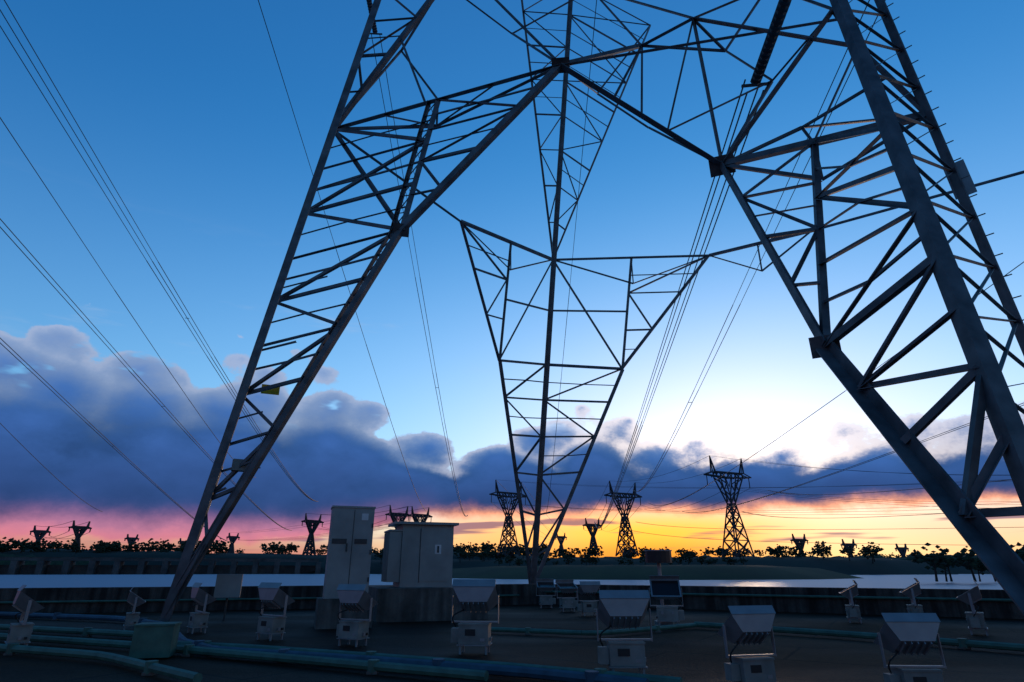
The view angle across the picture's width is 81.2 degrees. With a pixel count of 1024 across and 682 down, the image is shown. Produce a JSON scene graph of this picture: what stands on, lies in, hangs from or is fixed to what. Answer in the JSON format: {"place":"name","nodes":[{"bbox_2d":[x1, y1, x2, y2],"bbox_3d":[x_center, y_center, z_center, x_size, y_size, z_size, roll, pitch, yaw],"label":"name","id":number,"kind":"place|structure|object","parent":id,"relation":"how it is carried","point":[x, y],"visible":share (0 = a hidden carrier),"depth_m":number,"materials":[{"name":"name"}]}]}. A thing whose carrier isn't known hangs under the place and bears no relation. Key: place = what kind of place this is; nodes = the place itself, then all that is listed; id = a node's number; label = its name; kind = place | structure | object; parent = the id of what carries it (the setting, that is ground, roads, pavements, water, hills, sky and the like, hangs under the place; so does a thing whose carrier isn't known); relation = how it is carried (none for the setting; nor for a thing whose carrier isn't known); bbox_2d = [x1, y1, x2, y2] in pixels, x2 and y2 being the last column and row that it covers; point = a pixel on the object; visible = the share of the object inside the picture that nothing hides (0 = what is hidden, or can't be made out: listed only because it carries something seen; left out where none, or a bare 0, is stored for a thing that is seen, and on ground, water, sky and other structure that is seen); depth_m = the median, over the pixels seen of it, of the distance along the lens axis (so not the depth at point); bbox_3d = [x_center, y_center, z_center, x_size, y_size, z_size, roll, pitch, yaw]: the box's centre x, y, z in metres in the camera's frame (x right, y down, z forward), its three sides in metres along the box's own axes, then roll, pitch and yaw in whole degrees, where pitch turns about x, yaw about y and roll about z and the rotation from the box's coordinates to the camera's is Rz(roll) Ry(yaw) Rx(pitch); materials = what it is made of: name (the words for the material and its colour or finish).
{"place":"outdoors","nodes":[
{"label":"outdoors","id":0,"kind":"place"},
{"bbox_2d":[0,549,541,564],"bbox_3d":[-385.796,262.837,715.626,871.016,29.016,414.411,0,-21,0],"label":"bank","id":1,"kind":"structure","parent":0,"point":[125,554],"depth_m":724.32,"materials":[{"name":"green plant"}]},
{"bbox_2d":[0,553,977,564],"bbox_3d":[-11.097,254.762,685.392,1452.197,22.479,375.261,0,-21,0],"label":"tree","id":2,"kind":"object","parent":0,"point":[909,557],"visible":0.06,"depth_m":674.89,"materials":[{"name":"green plant"}]},
{"bbox_2d":[0,574,1002,589],"bbox_3d":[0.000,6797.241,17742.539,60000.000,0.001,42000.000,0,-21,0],"label":"water","id":3,"kind":"structure","parent":0,"point":[963,581],"depth_m":222.12,"materials":[{"name":"blue liquid"}]},
{"bbox_2d":[0,557,320,574],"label":"spillway bridge","id":4,"kind":"structure","parent":3,"relation":"on","point":[16,566],"depth_m":575.03,"materials":[{"name":"concrete"}]},
{"bbox_2d":[0,605,1023,681],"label":"deck","id":5,"kind":"structure","parent":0,"point":[694,654],"depth_m":8.82,"materials":[{"name":"concrete"}]},
{"bbox_2d":[213,505,487,628],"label":"electrical cabinets","id":6,"kind":"object","parent":5,"relation":"on","point":[417,563],"visible":0.96,"depth_m":13.75,"materials":[{"name":"metal"}]},
{"bbox_2d":[4,578,987,681],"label":"floodlights","id":7,"kind":"object","parent":5,"relation":"on","point":[913,630],"visible":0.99,"depth_m":8.35,"materials":[{"name":"white paint"}]},
{"bbox_2d":[0,591,1023,681],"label":"conduits","id":8,"kind":"object","parent":5,"relation":"on","point":[155,639],"visible":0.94,"depth_m":7.84,"materials":[{"name":"teal paint"}]},
{"bbox_2d":[159,0,1023,621],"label":"tower","id":9,"kind":"structure","parent":5,"relation":"on","point":[995,552],"depth_m":13.48,"materials":[{"name":"metal"}]},
{"bbox_2d":[231,459,260,471],"bbox_3d":[-6.161,2.895,13.850,0.598,0.257,0.266,11,-24,-27],"label":"leg fixture","id":10,"kind":"object","parent":9,"relation":"attached to","point":[235,464],"visible":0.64,"depth_m":13.68,"materials":[{"name":"white paint"}]},
{"bbox_2d":[261,384,279,394],"bbox_3d":[-5.965,1.201,14.754,0.422,0.226,0.070,9,-23,-21],"label":"number plate","id":11,"kind":"object","parent":9,"relation":"attached to","point":[274,391],"visible":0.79,"depth_m":14.76,"materials":[{"name":"green metal"}]},
{"bbox_2d":[196,159,976,544],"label":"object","id":12,"kind":"object","parent":9,"relation":"attached to","point":[966,181],"visible":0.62,"depth_m":11.32,"materials":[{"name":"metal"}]},
{"bbox_2d":[644,550,672,625],"bbox_3d":[3.226,5.331,12.954,0.608,1.505,0.609,0,-21,0],"label":"sign","id":13,"kind":"object","parent":5,"relation":"on","point":[658,557],"visible":0.85,"depth_m":12.94,"materials":[{"name":"brown metal"}]},
{"bbox_2d":[649,576,684,624],"bbox_3d":[3.226,5.432,12.488,0.672,0.984,0.392,-4,-21,9],"label":"floodlight","id":14,"kind":"object","parent":5,"relation":"on","point":[665,587],"visible":0.91,"depth_m":12.43,"materials":[{"name":"white paint"}]},
{"bbox_2d":[0,584,1023,618],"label":"parapet","id":15,"kind":"structure","parent":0,"point":[939,608],"depth_m":16.48,"materials":[{"name":"concrete"}]},
{"bbox_2d":[0,0,1023,557],"label":"sky","id":16,"kind":"structure","parent":0,"point":[184,106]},
{"bbox_2d":[30,455,1019,557],"bbox_3d":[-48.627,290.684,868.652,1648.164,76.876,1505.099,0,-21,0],"label":"towers","id":17,"kind":"structure","parent":0,"point":[79,531],"depth_m":381.14,"materials":[{"name":"metal"}]},
{"bbox_2d":[0,0,1023,545],"bbox_3d":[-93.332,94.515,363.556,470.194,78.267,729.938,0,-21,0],"label":"conductors","id":18,"kind":"object","parent":17,"relation":"on","point":[778,18],"visible":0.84,"depth_m":47.60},
{"bbox_2d":[304,557,955,574],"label":"field","id":19,"kind":"structure","parent":0,"point":[864,566],"depth_m":544.41,"materials":[{"name":"green plant"}]},
{"bbox_2d":[0,537,1023,581],"bbox_3d":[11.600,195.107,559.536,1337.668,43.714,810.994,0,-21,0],"label":"trees","id":20,"kind":"object","parent":19,"relation":"on","point":[938,560],"visible":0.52,"depth_m":614.47,"materials":[{"name":"green plant"}]},
{"bbox_2d":[452,565,860,579],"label":"island","id":21,"kind":"structure","parent":0,"point":[682,572],"depth_m":277.44,"materials":[{"name":"green plant"}]},
{"bbox_2d":[945,566,990,573],"bbox_3d":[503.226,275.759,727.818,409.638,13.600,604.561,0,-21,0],"label":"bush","id":22,"kind":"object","parent":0,"point":[960,570],"depth_m":614.90,"materials":[{"name":"green plant"}]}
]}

